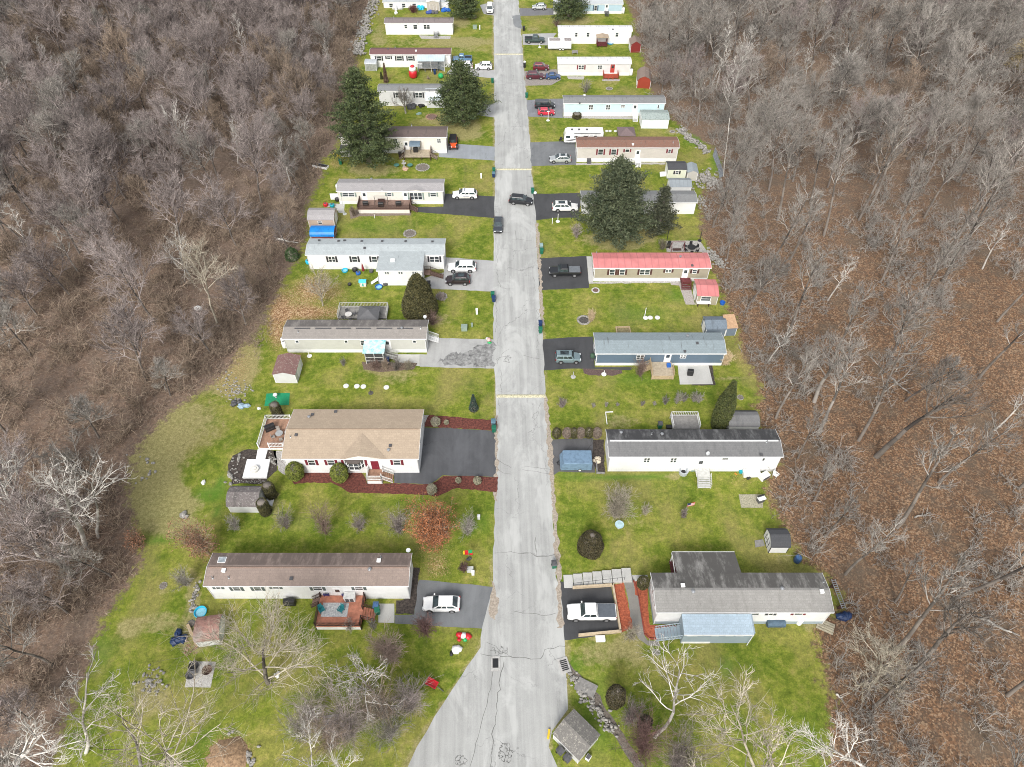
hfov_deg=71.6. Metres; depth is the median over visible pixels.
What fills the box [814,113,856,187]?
bare tree
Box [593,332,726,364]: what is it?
mobile home
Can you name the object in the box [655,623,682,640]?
porch steps
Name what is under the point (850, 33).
bare tree
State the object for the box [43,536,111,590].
bare tree
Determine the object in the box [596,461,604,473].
bed edging
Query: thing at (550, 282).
driveway
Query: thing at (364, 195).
door
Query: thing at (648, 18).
bare tree
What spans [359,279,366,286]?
play house
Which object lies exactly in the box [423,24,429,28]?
window
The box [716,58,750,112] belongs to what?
bare tree
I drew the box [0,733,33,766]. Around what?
bare tree
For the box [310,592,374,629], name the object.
deck
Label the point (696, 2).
bare tree
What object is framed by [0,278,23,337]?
bare tree
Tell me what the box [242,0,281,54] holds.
bare tree
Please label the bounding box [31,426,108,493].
bare tree
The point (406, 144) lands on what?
door
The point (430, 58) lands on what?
awning
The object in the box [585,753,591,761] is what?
meter box
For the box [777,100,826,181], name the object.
bare tree
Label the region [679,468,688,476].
hot tub shell
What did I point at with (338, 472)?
round bush
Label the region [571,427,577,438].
hedge ball
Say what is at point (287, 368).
shed
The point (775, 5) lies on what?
bare tree
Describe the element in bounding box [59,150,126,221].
bare tree
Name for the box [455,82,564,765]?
road cracks
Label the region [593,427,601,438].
hedge ball
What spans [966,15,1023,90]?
bare tree
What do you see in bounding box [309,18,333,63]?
bare tree
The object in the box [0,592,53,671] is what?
bare tree
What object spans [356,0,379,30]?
stone wall
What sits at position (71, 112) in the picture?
bare tree
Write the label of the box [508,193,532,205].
moving suv
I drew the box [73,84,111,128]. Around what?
bare tree
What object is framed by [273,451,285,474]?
garden bed
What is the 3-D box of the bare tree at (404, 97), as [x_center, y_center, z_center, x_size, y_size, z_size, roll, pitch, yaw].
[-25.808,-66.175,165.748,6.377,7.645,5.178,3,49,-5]
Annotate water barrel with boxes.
[793,554,801,563]
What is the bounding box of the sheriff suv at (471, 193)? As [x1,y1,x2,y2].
[452,188,477,199]
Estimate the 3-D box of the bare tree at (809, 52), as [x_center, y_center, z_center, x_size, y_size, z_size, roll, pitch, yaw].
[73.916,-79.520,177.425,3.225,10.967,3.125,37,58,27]
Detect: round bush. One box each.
[285,461,303,481]
[329,462,347,482]
[637,575,649,589]
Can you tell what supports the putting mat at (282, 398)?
on the lawn at (190, 444)
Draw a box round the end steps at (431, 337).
[427,331,438,342]
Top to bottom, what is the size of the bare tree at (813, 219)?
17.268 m
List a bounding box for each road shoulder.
[488,581,498,619]
[493,415,498,501]
[535,223,544,324]
[544,396,564,627]
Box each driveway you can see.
[394,427,495,483]
[395,580,492,628]
[418,194,494,217]
[419,338,493,367]
[424,257,493,290]
[439,143,494,160]
[447,69,493,77]
[478,103,494,116]
[480,2,493,14]
[519,8,553,15]
[522,33,555,44]
[524,69,560,85]
[527,99,562,117]
[530,141,575,165]
[533,193,580,219]
[537,256,588,289]
[543,337,630,369]
[548,438,594,474]
[560,582,618,639]
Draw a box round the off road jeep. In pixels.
[449,134,457,149]
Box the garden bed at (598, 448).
[592,439,604,471]
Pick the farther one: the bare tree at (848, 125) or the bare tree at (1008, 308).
the bare tree at (848, 125)
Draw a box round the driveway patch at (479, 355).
[438,341,496,367]
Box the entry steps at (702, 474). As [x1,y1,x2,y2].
[695,468,711,488]
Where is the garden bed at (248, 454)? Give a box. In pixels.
[228,449,276,483]
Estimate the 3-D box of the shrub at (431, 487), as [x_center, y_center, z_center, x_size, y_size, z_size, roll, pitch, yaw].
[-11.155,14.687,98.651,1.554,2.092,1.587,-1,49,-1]
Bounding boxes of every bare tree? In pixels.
[0,23,38,94]
[0,33,53,87]
[0,43,29,123]
[0,58,14,94]
[0,77,40,157]
[0,83,48,157]
[0,92,28,134]
[0,111,33,178]
[0,123,24,201]
[0,151,32,214]
[0,172,24,234]
[0,176,21,239]
[0,201,32,243]
[0,226,43,280]
[0,250,47,316]
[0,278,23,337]
[0,297,40,355]
[0,372,34,432]
[0,423,41,511]
[0,444,62,557]
[0,458,86,578]
[0,488,34,560]
[0,541,92,624]
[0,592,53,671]
[0,601,18,635]
[0,680,39,740]
[0,708,100,766]
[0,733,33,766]
[3,105,76,173]
[5,231,73,294]
[7,133,72,197]
[13,58,72,132]
[17,180,95,253]
[20,445,114,548]
[23,166,61,230]
[27,61,76,104]
[27,74,70,149]
[28,75,90,161]
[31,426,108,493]
[32,35,66,90]
[33,91,120,159]
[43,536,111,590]
[45,48,92,124]
[45,220,78,271]
[46,195,103,252]
[46,486,99,529]
[48,164,111,228]
[50,96,98,151]
[51,122,118,205]
[53,641,124,766]
[59,49,95,102]
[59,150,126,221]
[60,451,137,546]
[62,392,115,438]
[64,41,107,82]
[65,109,147,199]
[65,679,193,766]
[66,205,128,274]
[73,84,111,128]
[73,113,130,177]
[74,644,246,766]
[75,231,172,321]
[76,77,112,116]
[79,56,117,86]
[82,65,143,138]
[83,92,135,150]
[85,17,138,76]
[87,293,169,380]
[95,48,132,89]
[96,115,147,168]
[110,78,131,116]
[116,111,165,162]
[117,27,156,79]
[118,107,152,149]
[119,116,158,179]
[120,62,159,114]
[120,173,157,215]
[122,152,160,190]
[124,35,163,88]
[125,47,159,92]
[127,106,187,176]
[129,39,179,106]
[131,0,187,51]
[140,167,196,242]
[144,144,193,197]
[145,87,197,144]
[146,91,180,124]
[148,355,184,395]
[152,21,191,71]
[152,77,188,117]
[154,55,220,142]
[154,587,351,712]
[155,99,197,159]
[158,35,195,78]
[159,225,194,283]
[161,56,202,97]
[163,302,216,351]
[168,125,217,189]
[170,12,227,99]
[171,237,238,323]
[182,10,240,77]
[182,115,226,175]
[184,63,219,126]
[184,169,260,245]
[190,99,239,150]
[196,11,233,61]
[204,81,232,118]
[210,264,258,324]
[212,60,238,102]
[212,67,256,125]
[215,45,245,77]
[217,113,253,162]
[220,45,267,102]
[220,80,263,144]
[220,116,298,202]
[221,49,276,110]
[224,0,264,43]
[227,109,279,173]
[230,12,246,62]
[231,261,260,303]
[237,14,281,69]
[239,30,291,90]
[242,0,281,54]
[249,104,281,151]
[250,88,290,126]
[251,241,277,276]
[252,0,295,34]
[253,19,295,65]
[256,38,292,97]
[260,208,295,248]
[263,111,290,152]
[263,163,296,201]
[265,70,299,116]
[266,27,303,87]
[266,58,315,120]
[267,1,315,66]
[268,191,297,226]
[269,135,294,182]
[270,129,305,164]
[275,150,301,193]
[276,703,330,766]
[281,84,320,135]
[282,28,319,80]
[286,134,309,172]
[289,49,328,107]
[289,116,316,156]
[293,1,317,41]
[300,262,338,305]
[303,2,337,46]
[304,49,338,84]
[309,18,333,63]
[313,80,338,120]
[314,72,340,109]
[322,39,334,80]
[325,730,362,766]
[326,642,405,727]
[331,36,353,67]
[335,9,356,37]
[390,85,412,113]
[633,633,740,737]
[639,8,659,47]
[652,57,677,91]
[653,0,688,56]
[658,38,679,68]
[662,0,707,73]
[673,42,715,105]
[677,664,800,766]
[679,748,705,766]
[680,0,702,44]
[686,0,739,85]
[688,51,698,96]
[688,64,719,125]
[697,3,729,65]
[699,0,734,54]
[710,175,748,239]
[712,43,733,84]
[712,168,743,227]
[715,20,731,88]
[716,24,759,176]
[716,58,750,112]
[716,122,766,191]
[718,210,746,259]
[720,0,764,58]
[720,86,745,133]
[731,101,774,171]
[733,708,810,766]
[734,42,763,91]
[734,46,768,109]
[739,11,781,53]
[739,134,774,213]
[744,87,806,190]
[745,83,793,154]
[747,253,792,307]
[749,0,794,56]
[754,40,783,92]
[761,172,828,281]
[767,316,798,362]
[768,72,807,137]
[770,9,804,68]
[772,30,808,87]
[774,62,808,106]
[774,129,806,220]
[774,347,827,418]
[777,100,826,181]
[777,712,877,766]
[786,128,822,162]
[786,242,833,338]
[790,187,826,260]
[795,323,873,402]
[795,335,827,398]
[796,70,833,132]
[797,0,839,71]
[797,402,829,458]
[804,42,813,79]
[806,59,827,97]
[809,118,839,203]
[810,450,836,500]
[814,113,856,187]
[815,51,873,117]
[818,327,882,431]
[823,129,862,235]
[825,490,862,535]
[828,42,860,95]
[828,255,858,299]
[829,6,861,75]
[832,279,885,363]
[833,51,872,110]
[836,616,917,707]
[837,89,900,160]
[844,510,908,575]
[850,89,885,147]
[852,18,889,90]
[853,83,888,118]
[857,327,932,441]
[858,118,918,220]
[858,125,917,183]
[862,96,905,162]
[871,635,959,708]
[872,87,927,204]
[873,88,909,141]
[873,357,1000,458]
[874,0,927,74]
[878,276,943,357]
[879,206,922,282]
[884,70,916,119]
[886,748,939,766]
[888,155,941,245]
[890,57,928,100]
[892,0,953,81]
[893,537,983,653]
[894,550,926,602]
[895,421,977,528]
[897,107,948,159]
[904,351,976,401]
[908,107,954,192]
[909,0,958,78]
[909,225,974,321]
[912,580,1023,673]
[914,83,972,177]
[923,140,969,218]
[924,57,981,133]
[924,88,953,149]
[926,24,990,90]
[935,35,963,89]
[937,408,1023,483]
[941,170,1015,282]
[950,83,995,149]
[950,539,1023,600]
[956,81,1017,163]
[957,130,1023,238]
[958,99,1015,179]
[963,131,1018,215]
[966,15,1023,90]
[966,52,1010,126]
[974,52,1008,95]
[978,319,1023,378]
[981,212,1016,268]
[992,731,1023,766]
[994,52,1023,106]
[994,392,1023,429]
[995,92,1023,160]
[996,292,1023,321]
[997,115,1023,174]
[999,125,1023,194]
[1003,38,1023,88]
[1005,680,1023,697]
[1009,551,1023,570]
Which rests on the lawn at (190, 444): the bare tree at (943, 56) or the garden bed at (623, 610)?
the garden bed at (623, 610)
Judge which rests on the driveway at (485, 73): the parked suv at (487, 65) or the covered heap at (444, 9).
the parked suv at (487, 65)
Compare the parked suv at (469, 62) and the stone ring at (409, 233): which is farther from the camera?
the parked suv at (469, 62)
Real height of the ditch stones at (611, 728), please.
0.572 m
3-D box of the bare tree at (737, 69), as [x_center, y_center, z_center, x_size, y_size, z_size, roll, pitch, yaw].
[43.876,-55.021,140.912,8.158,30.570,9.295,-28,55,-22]
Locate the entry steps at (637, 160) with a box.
[634,159,640,167]
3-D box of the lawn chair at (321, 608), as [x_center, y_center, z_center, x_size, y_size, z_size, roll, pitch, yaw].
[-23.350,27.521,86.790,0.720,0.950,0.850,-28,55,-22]
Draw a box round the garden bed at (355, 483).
[293,473,497,495]
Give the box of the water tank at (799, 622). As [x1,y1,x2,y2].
[796,619,803,625]
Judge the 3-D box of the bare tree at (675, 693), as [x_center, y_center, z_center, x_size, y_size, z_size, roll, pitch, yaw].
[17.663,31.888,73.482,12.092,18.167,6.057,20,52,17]
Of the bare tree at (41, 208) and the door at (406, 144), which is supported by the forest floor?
the bare tree at (41, 208)
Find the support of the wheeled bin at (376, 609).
on the lawn at (190, 444)
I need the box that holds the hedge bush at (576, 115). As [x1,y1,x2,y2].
[572,111,581,119]
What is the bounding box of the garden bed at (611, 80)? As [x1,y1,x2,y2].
[602,79,619,80]
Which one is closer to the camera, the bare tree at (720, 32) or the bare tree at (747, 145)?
the bare tree at (747, 145)
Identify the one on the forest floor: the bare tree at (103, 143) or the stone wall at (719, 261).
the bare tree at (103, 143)
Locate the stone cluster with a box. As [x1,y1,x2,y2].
[648,647,661,655]
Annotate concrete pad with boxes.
[327,203,344,212]
[378,604,393,622]
[395,354,419,365]
[586,256,592,283]
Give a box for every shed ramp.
[266,499,273,505]
[755,539,764,546]
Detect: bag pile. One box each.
[169,628,186,646]
[836,611,851,621]
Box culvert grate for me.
[557,656,571,673]
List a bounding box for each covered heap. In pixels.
[392,5,402,10]
[441,7,450,11]
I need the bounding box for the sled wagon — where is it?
[425,677,443,691]
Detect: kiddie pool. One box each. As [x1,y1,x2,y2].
[194,606,206,617]
[375,284,381,289]
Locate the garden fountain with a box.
[402,160,408,170]
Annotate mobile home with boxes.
[203,548,412,598]
[281,409,424,472]
[282,315,428,351]
[305,238,445,284]
[336,178,444,203]
[339,124,447,152]
[369,47,451,66]
[377,84,459,107]
[382,0,448,7]
[384,16,453,34]
[553,0,623,13]
[557,25,632,43]
[557,57,631,75]
[562,94,665,115]
[575,137,679,161]
[580,190,697,213]
[592,252,711,280]
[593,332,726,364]
[605,429,783,470]
[648,552,834,645]
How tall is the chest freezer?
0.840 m
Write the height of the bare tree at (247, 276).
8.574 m
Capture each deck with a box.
[256,414,290,449]
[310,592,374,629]
[337,302,388,319]
[357,196,417,212]
[399,146,437,160]
[418,61,443,71]
[596,33,608,46]
[603,70,618,79]
[642,358,674,379]
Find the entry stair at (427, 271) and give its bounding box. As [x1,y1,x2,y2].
[424,266,443,278]
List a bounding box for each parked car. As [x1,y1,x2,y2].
[422,593,460,612]
[532,2,546,9]
[549,153,570,163]
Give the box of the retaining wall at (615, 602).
[573,583,621,636]
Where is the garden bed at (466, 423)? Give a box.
[424,415,496,430]
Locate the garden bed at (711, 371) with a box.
[692,365,715,385]
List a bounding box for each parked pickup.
[453,53,471,61]
[525,34,544,43]
[549,264,580,277]
[566,601,616,621]
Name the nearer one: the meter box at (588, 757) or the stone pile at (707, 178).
the meter box at (588, 757)
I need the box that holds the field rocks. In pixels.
[126,454,156,483]
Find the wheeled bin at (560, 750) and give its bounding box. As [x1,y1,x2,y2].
[555,745,564,755]
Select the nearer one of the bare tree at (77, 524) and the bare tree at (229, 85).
the bare tree at (77, 524)
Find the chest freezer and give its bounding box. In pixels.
[742,468,760,477]
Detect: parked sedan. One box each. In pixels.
[492,216,502,232]
[545,72,560,79]
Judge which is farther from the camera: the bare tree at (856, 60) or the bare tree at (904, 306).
the bare tree at (856, 60)
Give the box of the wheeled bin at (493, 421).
[491,418,495,424]
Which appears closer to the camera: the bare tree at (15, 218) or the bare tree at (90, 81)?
the bare tree at (15, 218)
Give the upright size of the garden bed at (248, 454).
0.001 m
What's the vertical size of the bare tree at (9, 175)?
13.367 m
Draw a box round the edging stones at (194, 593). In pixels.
[188,580,201,612]
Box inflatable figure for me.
[409,63,416,78]
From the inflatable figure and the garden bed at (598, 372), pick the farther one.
the inflatable figure
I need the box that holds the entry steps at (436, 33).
[434,31,438,37]
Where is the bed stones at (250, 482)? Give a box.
[234,479,264,483]
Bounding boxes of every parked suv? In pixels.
[445,272,470,285]
[448,260,476,272]
[452,60,472,68]
[475,61,491,69]
[526,70,544,79]
[533,62,548,70]
[552,200,577,211]
[555,350,580,363]
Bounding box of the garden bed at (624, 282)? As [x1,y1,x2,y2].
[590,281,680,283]
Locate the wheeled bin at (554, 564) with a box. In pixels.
[551,560,556,568]
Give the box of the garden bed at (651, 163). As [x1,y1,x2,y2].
[576,162,664,164]
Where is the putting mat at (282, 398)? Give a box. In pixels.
[264,393,289,405]
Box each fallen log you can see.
[836,692,849,705]
[845,593,862,605]
[890,377,911,394]
[914,505,938,517]
[980,616,1019,637]
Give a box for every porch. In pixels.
[362,340,397,363]
[366,465,393,483]
[670,411,700,428]
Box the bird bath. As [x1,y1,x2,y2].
[615,520,623,528]
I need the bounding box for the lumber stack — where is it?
[816,620,834,634]
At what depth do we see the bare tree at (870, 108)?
146.22 m
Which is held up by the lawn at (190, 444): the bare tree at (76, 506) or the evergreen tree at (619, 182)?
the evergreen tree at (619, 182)
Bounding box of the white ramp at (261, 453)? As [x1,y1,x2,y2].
[256,449,267,458]
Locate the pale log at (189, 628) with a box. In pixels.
[186,624,197,646]
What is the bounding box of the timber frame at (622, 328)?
[615,326,630,331]
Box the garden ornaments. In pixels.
[592,456,600,463]
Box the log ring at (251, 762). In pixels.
[246,751,255,766]
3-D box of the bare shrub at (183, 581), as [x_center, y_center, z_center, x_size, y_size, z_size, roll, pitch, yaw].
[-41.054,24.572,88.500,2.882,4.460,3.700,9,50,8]
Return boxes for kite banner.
[463,550,472,554]
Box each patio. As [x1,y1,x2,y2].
[185,661,215,687]
[419,35,450,38]
[666,241,705,251]
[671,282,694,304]
[678,365,710,382]
[739,494,762,507]
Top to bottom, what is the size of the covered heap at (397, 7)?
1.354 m
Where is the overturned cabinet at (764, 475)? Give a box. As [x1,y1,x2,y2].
[758,470,770,481]
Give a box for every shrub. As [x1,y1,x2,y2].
[117,524,145,552]
[169,565,193,591]
[223,513,240,531]
[270,700,325,745]
[273,502,294,531]
[276,678,331,737]
[294,704,353,763]
[298,500,337,535]
[298,655,382,759]
[342,617,355,633]
[345,512,367,532]
[345,657,411,730]
[346,685,376,732]
[349,206,358,215]
[356,687,414,763]
[364,612,378,629]
[365,618,406,667]
[366,358,380,370]
[379,504,416,537]
[380,357,388,369]
[383,670,443,719]
[388,358,401,370]
[401,359,415,370]
[401,490,459,552]
[408,5,418,12]
[409,610,442,638]
[426,309,442,325]
[426,483,436,495]
[430,416,440,426]
[436,291,444,300]
[455,477,460,483]
[456,506,476,541]
[457,562,468,572]
[473,476,481,484]
[556,397,566,407]
[570,222,581,238]
[578,78,593,92]
[601,479,638,521]
[608,694,684,766]
[611,692,651,730]
[619,621,643,642]
[630,356,648,378]
[639,503,651,516]
[656,704,730,766]
[658,238,668,249]
[662,393,669,404]
[674,389,683,403]
[679,508,689,518]
[681,392,688,401]
[689,390,700,401]
[693,392,704,402]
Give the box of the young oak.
[163,514,220,562]
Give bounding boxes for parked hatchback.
[537,107,554,115]
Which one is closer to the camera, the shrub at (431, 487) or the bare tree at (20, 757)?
the bare tree at (20, 757)
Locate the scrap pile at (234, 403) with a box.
[231,399,241,406]
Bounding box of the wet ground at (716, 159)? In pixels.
[713,147,722,177]
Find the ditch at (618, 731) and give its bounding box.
[567,661,642,766]
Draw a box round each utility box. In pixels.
[461,324,466,330]
[467,566,472,572]
[595,635,604,641]
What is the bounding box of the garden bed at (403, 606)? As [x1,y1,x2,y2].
[395,567,419,614]
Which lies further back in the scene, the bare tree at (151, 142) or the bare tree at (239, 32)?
the bare tree at (239, 32)
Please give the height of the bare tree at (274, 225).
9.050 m
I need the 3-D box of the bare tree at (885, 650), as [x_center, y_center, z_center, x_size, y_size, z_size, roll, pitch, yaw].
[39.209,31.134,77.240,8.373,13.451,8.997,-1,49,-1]
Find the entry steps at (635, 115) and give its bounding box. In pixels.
[632,112,637,121]
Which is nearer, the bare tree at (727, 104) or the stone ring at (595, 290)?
the stone ring at (595, 290)
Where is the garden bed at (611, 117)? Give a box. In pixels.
[563,115,632,118]
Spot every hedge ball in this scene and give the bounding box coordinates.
[552,427,561,438]
[562,427,570,438]
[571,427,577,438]
[577,427,584,438]
[585,427,592,438]
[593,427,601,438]
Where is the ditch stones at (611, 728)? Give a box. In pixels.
[566,672,619,737]
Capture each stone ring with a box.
[159,582,166,588]
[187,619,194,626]
[403,229,415,237]
[415,163,429,170]
[425,113,437,119]
[577,315,589,324]
[591,287,599,292]
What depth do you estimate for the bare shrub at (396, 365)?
113.89 m
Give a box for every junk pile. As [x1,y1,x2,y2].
[237,403,250,408]
[407,103,416,109]
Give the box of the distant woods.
[0,0,1023,96]
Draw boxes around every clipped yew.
[255,497,272,517]
[261,480,277,499]
[268,400,283,417]
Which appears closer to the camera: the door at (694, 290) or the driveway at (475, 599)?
the driveway at (475, 599)
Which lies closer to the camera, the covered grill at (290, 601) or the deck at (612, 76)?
the covered grill at (290, 601)
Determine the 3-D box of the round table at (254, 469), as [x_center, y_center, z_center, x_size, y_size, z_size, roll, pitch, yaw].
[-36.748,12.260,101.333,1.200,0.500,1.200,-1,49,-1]
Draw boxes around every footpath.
[624,577,659,645]
[632,575,647,580]
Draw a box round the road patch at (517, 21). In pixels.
[512,15,521,28]
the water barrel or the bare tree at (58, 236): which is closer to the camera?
the water barrel
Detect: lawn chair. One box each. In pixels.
[317,603,324,613]
[337,603,344,612]
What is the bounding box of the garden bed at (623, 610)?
[614,583,632,631]
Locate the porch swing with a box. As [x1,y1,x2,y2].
[374,197,388,203]
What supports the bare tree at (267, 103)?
on the forest floor
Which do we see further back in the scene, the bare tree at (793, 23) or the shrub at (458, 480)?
the bare tree at (793, 23)
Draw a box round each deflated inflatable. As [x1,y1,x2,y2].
[450,645,462,655]
[456,632,471,641]
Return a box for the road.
[408,0,567,766]
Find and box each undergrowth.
[0,0,369,765]
[629,0,1023,766]
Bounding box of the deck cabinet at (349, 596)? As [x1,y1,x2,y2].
[343,592,355,601]
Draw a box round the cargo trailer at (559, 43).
[545,38,571,50]
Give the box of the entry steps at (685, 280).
[680,278,691,289]
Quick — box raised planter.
[312,163,328,169]
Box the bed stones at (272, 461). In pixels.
[268,452,276,467]
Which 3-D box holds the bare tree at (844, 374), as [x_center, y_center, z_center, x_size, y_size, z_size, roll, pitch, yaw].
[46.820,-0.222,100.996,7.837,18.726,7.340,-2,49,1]
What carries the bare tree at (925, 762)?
on the forest floor
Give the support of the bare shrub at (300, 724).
on the lawn at (190, 444)
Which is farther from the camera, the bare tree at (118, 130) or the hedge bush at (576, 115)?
the hedge bush at (576, 115)
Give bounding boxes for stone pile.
[132,664,167,694]
[347,38,367,54]
[691,167,726,191]
[697,195,710,208]
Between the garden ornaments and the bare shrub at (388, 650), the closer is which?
the bare shrub at (388, 650)
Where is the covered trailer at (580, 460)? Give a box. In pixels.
[557,450,592,471]
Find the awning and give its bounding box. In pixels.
[417,55,444,71]
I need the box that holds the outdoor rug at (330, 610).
[321,603,348,616]
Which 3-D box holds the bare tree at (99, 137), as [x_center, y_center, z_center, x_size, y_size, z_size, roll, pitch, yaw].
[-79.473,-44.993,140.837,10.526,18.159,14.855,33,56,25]
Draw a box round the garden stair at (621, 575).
[563,568,631,587]
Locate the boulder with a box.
[179,510,187,518]
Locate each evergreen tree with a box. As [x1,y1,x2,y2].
[323,64,401,170]
[428,58,501,128]
[445,0,479,18]
[549,0,589,21]
[570,153,661,251]
[644,184,682,238]
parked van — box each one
[486,2,493,12]
[535,99,554,108]
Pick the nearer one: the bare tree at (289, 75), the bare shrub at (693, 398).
the bare shrub at (693, 398)
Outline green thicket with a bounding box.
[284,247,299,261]
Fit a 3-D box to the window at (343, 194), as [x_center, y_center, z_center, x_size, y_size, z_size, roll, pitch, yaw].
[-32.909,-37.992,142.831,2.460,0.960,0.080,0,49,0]
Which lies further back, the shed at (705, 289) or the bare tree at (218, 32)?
the bare tree at (218, 32)
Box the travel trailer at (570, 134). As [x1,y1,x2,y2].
[559,127,603,141]
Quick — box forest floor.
[0,0,1023,766]
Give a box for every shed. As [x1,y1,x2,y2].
[193,614,225,646]
[226,486,264,512]
[272,353,302,382]
[307,208,337,226]
[309,225,336,237]
[364,59,377,70]
[426,0,439,10]
[552,709,599,763]
[629,35,641,52]
[636,66,650,88]
[639,110,669,128]
[665,161,686,177]
[667,178,691,189]
[685,162,698,180]
[692,279,718,304]
[701,316,726,336]
[723,314,737,335]
[726,410,759,428]
[763,528,790,552]
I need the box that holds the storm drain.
[491,656,499,670]
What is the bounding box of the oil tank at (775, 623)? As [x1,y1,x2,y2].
[766,620,785,627]
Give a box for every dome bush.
[577,529,604,559]
[605,683,625,709]
[637,714,652,732]
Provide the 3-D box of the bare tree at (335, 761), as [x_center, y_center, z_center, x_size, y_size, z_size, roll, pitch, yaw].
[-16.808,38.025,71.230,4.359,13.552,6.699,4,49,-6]
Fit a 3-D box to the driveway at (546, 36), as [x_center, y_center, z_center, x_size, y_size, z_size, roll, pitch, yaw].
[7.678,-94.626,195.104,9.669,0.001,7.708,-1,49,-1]
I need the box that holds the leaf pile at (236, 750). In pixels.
[204,736,249,766]
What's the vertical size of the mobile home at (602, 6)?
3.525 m
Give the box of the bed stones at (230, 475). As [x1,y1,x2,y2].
[224,453,244,485]
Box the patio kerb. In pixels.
[680,365,712,384]
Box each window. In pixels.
[232,587,241,590]
[253,587,262,590]
[307,460,315,465]
[312,587,322,590]
[327,460,334,465]
[328,256,335,261]
[342,193,354,196]
[344,460,364,470]
[351,256,357,261]
[354,587,363,590]
[371,256,377,261]
[393,460,400,464]
[409,193,422,199]
[415,92,422,97]
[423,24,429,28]
[429,256,438,261]
[578,65,583,69]
[598,149,603,154]
[609,269,614,274]
[611,149,616,154]
[619,269,624,274]
[636,355,644,359]
[639,269,649,274]
[643,458,650,462]
[670,458,676,462]
[700,296,710,300]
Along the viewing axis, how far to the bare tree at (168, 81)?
163.18 m
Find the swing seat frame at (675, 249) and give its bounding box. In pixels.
[669,241,685,251]
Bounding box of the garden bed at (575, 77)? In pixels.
[567,76,583,78]
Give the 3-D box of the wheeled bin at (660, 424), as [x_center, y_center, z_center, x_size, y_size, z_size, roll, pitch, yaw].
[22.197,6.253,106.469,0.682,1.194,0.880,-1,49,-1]
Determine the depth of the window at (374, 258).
129.19 m
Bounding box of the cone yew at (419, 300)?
[401,272,438,320]
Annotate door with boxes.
[220,621,224,636]
[297,361,301,376]
[332,588,342,594]
[361,192,367,199]
[370,461,379,468]
[385,340,391,348]
[402,192,407,199]
[403,141,408,149]
[430,4,436,10]
[610,64,614,72]
[632,104,637,111]
[635,150,640,158]
[663,355,671,361]
[681,269,688,277]
[693,285,696,299]
[695,460,705,467]
[764,534,769,547]
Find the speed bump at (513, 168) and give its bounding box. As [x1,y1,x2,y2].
[495,168,531,169]
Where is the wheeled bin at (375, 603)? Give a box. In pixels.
[372,601,379,608]
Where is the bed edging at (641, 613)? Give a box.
[633,580,655,639]
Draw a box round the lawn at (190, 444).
[48,0,844,766]
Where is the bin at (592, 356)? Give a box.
[590,353,594,360]
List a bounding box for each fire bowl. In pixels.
[185,669,194,679]
[188,661,198,670]
[202,665,211,674]
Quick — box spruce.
[468,394,478,411]
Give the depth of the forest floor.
112.81 m
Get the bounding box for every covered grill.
[264,422,275,432]
[283,598,296,605]
[687,369,693,375]
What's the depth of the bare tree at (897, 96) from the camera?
153.77 m
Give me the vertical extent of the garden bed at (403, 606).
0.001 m
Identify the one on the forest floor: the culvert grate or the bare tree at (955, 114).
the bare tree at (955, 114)
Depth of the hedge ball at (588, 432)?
104.39 m
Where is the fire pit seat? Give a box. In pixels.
[756,494,765,503]
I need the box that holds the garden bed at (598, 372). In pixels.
[583,368,621,375]
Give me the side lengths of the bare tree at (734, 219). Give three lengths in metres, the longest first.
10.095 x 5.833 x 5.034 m
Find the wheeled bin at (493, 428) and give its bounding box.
[491,425,495,432]
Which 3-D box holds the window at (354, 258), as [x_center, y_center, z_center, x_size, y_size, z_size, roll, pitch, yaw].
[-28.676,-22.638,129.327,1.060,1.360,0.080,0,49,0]
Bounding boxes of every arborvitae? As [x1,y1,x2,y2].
[383,62,388,82]
[710,380,737,428]
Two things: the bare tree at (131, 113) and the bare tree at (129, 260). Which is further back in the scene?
the bare tree at (131, 113)
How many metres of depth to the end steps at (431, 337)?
118.67 m
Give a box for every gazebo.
[357,306,380,319]
[409,141,420,152]
[617,127,635,136]
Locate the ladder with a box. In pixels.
[829,579,845,608]
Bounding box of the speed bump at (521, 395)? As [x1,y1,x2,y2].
[497,394,545,397]
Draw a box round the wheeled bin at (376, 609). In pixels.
[374,605,379,614]
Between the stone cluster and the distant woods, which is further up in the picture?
the distant woods
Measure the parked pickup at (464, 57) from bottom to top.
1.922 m
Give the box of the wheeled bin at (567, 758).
[562,753,572,763]
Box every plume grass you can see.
[588,308,595,321]
[722,349,735,364]
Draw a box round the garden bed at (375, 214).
[349,209,410,218]
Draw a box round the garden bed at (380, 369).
[362,362,416,371]
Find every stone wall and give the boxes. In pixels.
[355,26,372,38]
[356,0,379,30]
[676,125,710,153]
[702,247,729,268]
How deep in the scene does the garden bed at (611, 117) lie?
167.27 m
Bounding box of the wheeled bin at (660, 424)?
[657,421,662,428]
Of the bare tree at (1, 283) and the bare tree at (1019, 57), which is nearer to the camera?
the bare tree at (1, 283)
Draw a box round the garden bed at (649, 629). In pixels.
[633,581,676,637]
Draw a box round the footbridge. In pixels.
[574,677,597,697]
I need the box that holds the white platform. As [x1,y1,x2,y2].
[242,459,269,478]
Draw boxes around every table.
[250,465,258,472]
[275,430,282,435]
[687,244,695,249]
[697,301,710,306]
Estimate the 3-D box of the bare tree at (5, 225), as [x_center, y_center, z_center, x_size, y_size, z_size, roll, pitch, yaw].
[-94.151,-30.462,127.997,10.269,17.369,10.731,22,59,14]
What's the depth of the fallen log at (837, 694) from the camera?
81.11 m
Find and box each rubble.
[183,641,196,655]
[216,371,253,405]
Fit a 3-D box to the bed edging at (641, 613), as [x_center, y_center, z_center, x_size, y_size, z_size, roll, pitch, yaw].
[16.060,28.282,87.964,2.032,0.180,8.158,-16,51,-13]
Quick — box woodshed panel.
[330,193,337,199]
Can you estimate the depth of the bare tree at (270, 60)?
165.03 m

